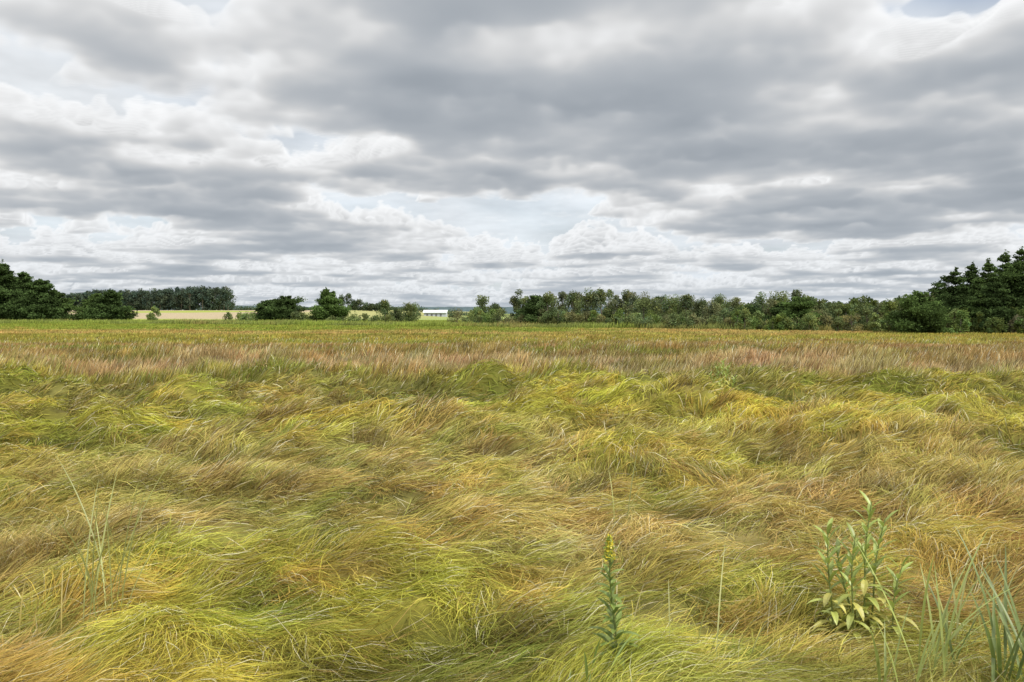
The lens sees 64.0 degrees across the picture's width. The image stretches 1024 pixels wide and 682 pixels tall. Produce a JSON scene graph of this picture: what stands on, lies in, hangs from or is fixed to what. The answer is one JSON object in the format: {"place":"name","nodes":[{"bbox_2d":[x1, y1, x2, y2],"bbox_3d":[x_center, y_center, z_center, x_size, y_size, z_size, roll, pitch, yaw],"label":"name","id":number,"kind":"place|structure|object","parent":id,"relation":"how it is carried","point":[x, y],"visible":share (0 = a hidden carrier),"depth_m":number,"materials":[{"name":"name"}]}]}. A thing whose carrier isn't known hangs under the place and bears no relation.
{"place":"outdoors","nodes":[
{"label":"outdoors","id":0,"kind":"place"},
{"bbox_2d":[0,0,1023,306],"bbox_3d":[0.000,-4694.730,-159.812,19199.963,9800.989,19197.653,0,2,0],"label":"sky","id":1,"kind":"structure","parent":0,"point":[428,152],"depth_m":8875.48,"materials":[{"name":"grey"}]},
{"bbox_2d":[0,310,1023,681],"bbox_3d":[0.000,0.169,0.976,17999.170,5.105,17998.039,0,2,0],"label":"ground","id":2,"kind":"structure","parent":0,"point":[194,394],"depth_m":8.99,"materials":[{"name":"plant"}]},
{"bbox_2d":[0,259,29,320],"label":"pine tree","id":3,"kind":"object","parent":2,"relation":"on","point":[10,294],"visible":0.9,"depth_m":165.74,"materials":[{"name":"green plant"}]},
{"bbox_2d":[14,271,33,295],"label":"pine tree","id":4,"kind":"object","parent":2,"relation":"on","point":[25,278],"visible":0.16,"depth_m":174.48,"materials":[{"name":"green plant"}]},
{"bbox_2d":[11,278,71,319],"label":"pine tree","id":5,"kind":"object","parent":2,"relation":"on","point":[42,301],"visible":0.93,"depth_m":163.21,"materials":[{"name":"green plant"}]},
{"bbox_2d":[19,573,106,647],"bbox_3d":[-2.901,1.756,5.314,0.546,0.511,0.324,-1,2,-23],"label":"tall grass clump","id":6,"kind":"object","parent":2,"relation":"on","point":[37,606],"visible":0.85,"depth_m":5.30,"materials":[{"name":"green plant"}]},
{"bbox_2d":[53,288,77,319],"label":"pine tree","id":7,"kind":"object","parent":2,"relation":"on","point":[68,304],"visible":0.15,"depth_m":169.76,"materials":[{"name":"green plant"}]},
{"bbox_2d":[70,293,101,320],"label":"pine tree","id":8,"kind":"object","parent":2,"relation":"on","point":[79,309],"visible":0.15,"depth_m":168.27,"materials":[{"name":"green plant"}]},
{"bbox_2d":[77,289,138,319],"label":"pine tree","id":9,"kind":"object","parent":2,"relation":"on","point":[107,305],"visible":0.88,"depth_m":164.30,"materials":[{"name":"green plant"}]},
{"bbox_2d":[32,451,189,629],"bbox_3d":[-2.679,1.309,5.614,0.931,1.255,1.255,-1,2,-23],"label":"tall grass clump","id":10,"kind":"object","parent":2,"relation":"on","point":[101,547],"visible":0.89,"depth_m":5.48,"materials":[{"name":"green plant"}]},
{"bbox_2d":[61,285,235,309],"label":"distant woods","id":11,"kind":"object","parent":2,"relation":"on","point":[207,298],"visible":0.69,"depth_m":437.14,"materials":[{"name":"green plant"}]},
{"bbox_2d":[145,306,160,319],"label":"deciduous tree","id":12,"kind":"object","parent":2,"relation":"on","point":[150,315],"visible":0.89,"depth_m":174.51,"materials":[{"name":"green plant"}]},
{"bbox_2d":[239,314,250,320],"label":"deciduous tree","id":13,"kind":"object","parent":2,"relation":"on","point":[241,318],"visible":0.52,"depth_m":159.40,"materials":[{"name":"green plant"}]},
{"bbox_2d":[250,299,274,321],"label":"pine tree","id":14,"kind":"object","parent":2,"relation":"on","point":[262,313],"visible":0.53,"depth_m":163.52,"materials":[{"name":"green plant"}]},
{"bbox_2d":[266,295,316,319],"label":"pine tree","id":15,"kind":"object","parent":2,"relation":"on","point":[283,307],"visible":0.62,"depth_m":161.00,"materials":[{"name":"green plant"}]},
{"bbox_2d":[290,304,302,319],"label":"deciduous tree","id":16,"kind":"object","parent":2,"relation":"on","point":[296,312],"visible":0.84,"depth_m":157.25,"materials":[{"name":"green plant"}]},
{"bbox_2d":[308,287,355,320],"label":"pine tree","id":17,"kind":"object","parent":2,"relation":"on","point":[327,307],"visible":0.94,"depth_m":163.05,"materials":[{"name":"green plant"}]},
{"bbox_2d":[232,293,492,316],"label":"field edge trees","id":18,"kind":"object","parent":2,"relation":"on","point":[358,303],"visible":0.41,"depth_m":419.40,"materials":[{"name":"green plant"}]},
{"bbox_2d":[374,299,395,321],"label":"deciduous tree","id":19,"kind":"object","parent":2,"relation":"on","point":[385,305],"visible":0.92,"depth_m":149.46,"materials":[{"name":"green plant"}]},
{"bbox_2d":[389,307,404,322],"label":"deciduous tree","id":20,"kind":"object","parent":2,"relation":"on","point":[397,314],"visible":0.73,"depth_m":154.64,"materials":[{"name":"green plant"}]},
{"bbox_2d":[400,302,420,322],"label":"deciduous tree","id":21,"kind":"object","parent":2,"relation":"on","point":[411,315],"visible":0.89,"depth_m":151.78,"materials":[{"name":"green plant"}]},
{"bbox_2d":[0,318,865,329],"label":"reed bed","id":22,"kind":"object","parent":2,"relation":"on","point":[337,323],"visible":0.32,"depth_m":123.90,"materials":[{"name":"green plant"}]},
{"bbox_2d":[423,310,448,316],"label":"farm shed","id":23,"kind":"structure","parent":2,"relation":"on","point":[440,313],"depth_m":399.81,"materials":[{"name":"white metal"}]},
{"bbox_2d":[468,306,483,319],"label":"deciduous tree","id":24,"kind":"object","parent":2,"relation":"on","point":[477,311],"visible":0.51,"depth_m":129.62,"materials":[{"name":"green plant"}]},
{"bbox_2d":[475,295,490,318],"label":"deciduous tree","id":25,"kind":"object","parent":2,"relation":"on","point":[482,301],"visible":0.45,"depth_m":131.20,"materials":[{"name":"green plant"}]},
{"bbox_2d":[486,302,505,322],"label":"deciduous tree","id":26,"kind":"object","parent":2,"relation":"on","point":[495,305],"visible":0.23,"depth_m":127.38,"materials":[{"name":"green plant"}]},
{"bbox_2d":[509,289,522,316],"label":"deciduous tree","id":27,"kind":"object","parent":2,"relation":"on","point":[516,302],"visible":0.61,"depth_m":127.31,"materials":[{"name":"green plant"}]},
{"bbox_2d":[513,295,528,312],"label":"deciduous tree","id":28,"kind":"object","parent":2,"relation":"on","point":[524,299],"visible":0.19,"depth_m":131.50,"materials":[{"name":"green plant"}]},
{"bbox_2d":[19,306,1023,333],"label":"shrub thicket","id":29,"kind":"object","parent":2,"relation":"on","point":[997,325],"visible":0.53,"depth_m":92.02,"materials":[{"name":"green plant"}]},
{"bbox_2d":[514,294,557,323],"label":"pine tree","id":30,"kind":"object","parent":2,"relation":"on","point":[530,311],"visible":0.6,"depth_m":118.21,"materials":[{"name":"green plant"}]},
{"bbox_2d":[569,635,631,681],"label":"tall grass clump","id":31,"kind":"object","parent":2,"relation":"on","point":[593,660],"visible":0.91,"depth_m":4.14,"materials":[{"name":"green plant"}]},
{"bbox_2d":[588,534,640,668],"bbox_3d":[0.534,1.370,4.292,0.288,0.712,0.287,0,2,0],"label":"goldenrod plant","id":32,"kind":"object","parent":2,"relation":"on","point":[614,619],"visible":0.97,"depth_m":4.31,"materials":[{"name":"green plant"}]},
{"bbox_2d":[609,446,669,527],"bbox_3d":[1.191,1.392,7.680,0.519,0.792,0.453,-1,2,-15],"label":"tall grass clump","id":33,"kind":"object","parent":2,"relation":"on","point":[630,492],"visible":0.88,"depth_m":7.67,"materials":[{"name":"green plant"}]},
{"bbox_2d":[632,553,715,632],"bbox_3d":[1.024,1.606,5.009,0.374,0.610,0.690,-1,2,-25],"label":"tall grass clump","id":34,"kind":"object","parent":2,"relation":"on","point":[664,597],"visible":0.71,"depth_m":5.08,"materials":[{"name":"green plant"}]},
{"bbox_2d":[668,547,743,663],"bbox_3d":[1.052,1.480,4.491,0.387,0.599,0.592,0,2,0],"label":"tall grass clump","id":35,"kind":"object","parent":2,"relation":"on","point":[717,645],"visible":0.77,"depth_m":4.43,"materials":[{"name":"green plant"}]},
{"bbox_2d":[709,357,738,390],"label":"weed clump","id":36,"kind":"object","parent":2,"relation":"on","point":[726,375],"visible":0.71,"depth_m":19.07,"materials":[{"name":"green plant"}]},
{"bbox_2d":[707,616,764,669],"bbox_3d":[1.263,1.609,4.377,0.342,0.467,0.294,-2,3,-45],"label":"tall grass clump","id":37,"kind":"object","parent":2,"relation":"on","point":[741,640],"visible":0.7,"depth_m":4.39,"materials":[{"name":"green plant"}]},
{"bbox_2d":[536,287,936,325],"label":"tree line","id":38,"kind":"object","parent":2,"relation":"on","point":[643,305],"visible":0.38,"depth_m":109.44,"materials":[{"name":"green plant"}]},
{"bbox_2d":[724,305,762,325],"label":"shrub","id":39,"kind":"object","parent":2,"relation":"on","point":[752,309],"visible":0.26,"depth_m":97.50,"materials":[{"name":"green plant"}]},
{"bbox_2d":[763,301,789,322],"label":"tree","id":40,"kind":"object","parent":2,"relation":"on","point":[776,309],"visible":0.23,"depth_m":94.62,"materials":[{"name":"green plant"}]},
{"bbox_2d":[778,296,831,329],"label":"tree","id":41,"kind":"object","parent":2,"relation":"on","point":[797,306],"visible":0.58,"depth_m":91.07,"materials":[{"name":"green plant"}]},
{"bbox_2d":[807,490,919,641],"bbox_3d":[2.166,1.427,5.074,0.687,0.961,0.416,0,2,0],"label":"milkweed plant","id":42,"kind":"object","parent":2,"relation":"on","point":[862,610],"visible":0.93,"depth_m":5.07,"materials":[{"name":"green plant"}]},
{"bbox_2d":[878,290,963,333],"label":"bush","id":43,"kind":"object","parent":2,"relation":"on","point":[921,313],"visible":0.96,"depth_m":74.65,"materials":[{"name":"green plant"}]},
{"bbox_2d":[869,603,984,681],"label":"tall grass clump","id":44,"kind":"object","parent":2,"relation":"on","point":[886,668],"visible":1,"depth_m":4.10,"materials":[{"name":"green plant"}]},
{"bbox_2d":[852,530,1022,679],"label":"tall grass clump","id":45,"kind":"object","parent":2,"relation":"on","point":[946,637],"visible":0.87,"depth_m":4.29,"materials":[{"name":"green plant"}]},
{"bbox_2d":[926,280,950,297],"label":"pine tree","id":46,"kind":"object","parent":2,"relation":"on","point":[936,289],"visible":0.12,"depth_m":89.55,"materials":[{"name":"green plant"}]},
{"bbox_2d":[932,292,950,316],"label":"pine tree","id":47,"kind":"object","parent":2,"relation":"on","point":[941,297],"visible":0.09,"depth_m":83.78,"materials":[{"name":"green plant"}]},
{"bbox_2d":[936,267,969,298],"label":"pine tree","id":48,"kind":"object","parent":2,"relation":"on","point":[953,278],"visible":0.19,"depth_m":85.75,"materials":[{"name":"green plant"}]},
{"bbox_2d":[940,281,981,314],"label":"pine tree","id":49,"kind":"object","parent":2,"relation":"on","point":[962,296],"visible":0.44,"depth_m":79.51,"materials":[{"name":"green plant"}]},
{"bbox_2d":[952,292,990,331],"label":"pine tree","id":50,"kind":"object","parent":2,"relation":"on","point":[976,306],"visible":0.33,"depth_m":77.61,"materials":[{"name":"green plant"}]},
{"bbox_2d":[958,262,984,288],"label":"pine tree","id":51,"kind":"object","parent":2,"relation":"on","point":[971,274],"visible":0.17,"depth_m":89.48,"materials":[{"name":"green plant"}]},
{"bbox_2d":[925,524,1023,681],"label":"tall grass clump","id":52,"kind":"object","parent":2,"relation":"on","point":[1012,645],"visible":0.94,"depth_m":4.21,"materials":[{"name":"green plant"}]},
{"bbox_2d":[931,558,1023,658],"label":"tall grass clump","id":53,"kind":"object","parent":2,"relation":"on","point":[957,625],"visible":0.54,"depth_m":4.69,"materials":[{"name":"green plant"}]},
{"bbox_2d":[967,277,995,295],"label":"pine tree","id":54,"kind":"object","parent":2,"relation":"on","point":[978,281],"visible":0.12,"depth_m":81.60,"materials":[{"name":"green plant"}]},
{"bbox_2d":[974,258,1003,284],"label":"pine tree","id":55,"kind":"object","parent":2,"relation":"on","point":[988,267],"visible":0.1,"depth_m":83.53,"materials":[{"name":"green plant"}]},
{"bbox_2d":[973,287,1023,332],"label":"pine tree","id":56,"kind":"object","parent":2,"relation":"on","point":[1002,302],"visible":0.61,"depth_m":76.17,"materials":[{"name":"green plant"}]},
{"bbox_2d":[977,272,1020,306],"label":"pine tree","id":57,"kind":"object","parent":2,"relation":"on","point":[988,288],"visible":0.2,"depth_m":78.59,"materials":[{"name":"green plant"}]},
{"bbox_2d":[993,249,1011,282],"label":"pine tree","id":58,"kind":"object","parent":2,"relation":"on","point":[1003,258],"visible":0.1,"depth_m":87.61,"materials":[{"name":"green plant"}]},
{"bbox_2d":[997,263,1023,308],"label":"pine tree","id":59,"kind":"object","parent":2,"relation":"on","point":[1012,280],"visible":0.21,"depth_m":79.19,"materials":[{"name":"green plant"}]},
{"bbox_2d":[1000,246,1023,281],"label":"pine tree","id":60,"kind":"object","parent":2,"relation":"on","point":[1017,263],"visible":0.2,"depth_m":82.47,"materials":[{"name":"green plant"}]},
{"bbox_2d":[1011,266,1023,316],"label":"pine tree","id":61,"kind":"object","parent":2,"relation":"on","point":[1020,286],"visible":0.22,"depth_m":78.39,"materials":[{"name":"green plant"}]},
{"bbox_2d":[167,305,877,313],"bbox_3d":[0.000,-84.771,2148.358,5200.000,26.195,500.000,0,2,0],"label":"distant ridge","id":62,"kind":"structure","parent":0,"point":[468,309],"depth_m":1953.28,"materials":[{"name":"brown plant"}]}
]}

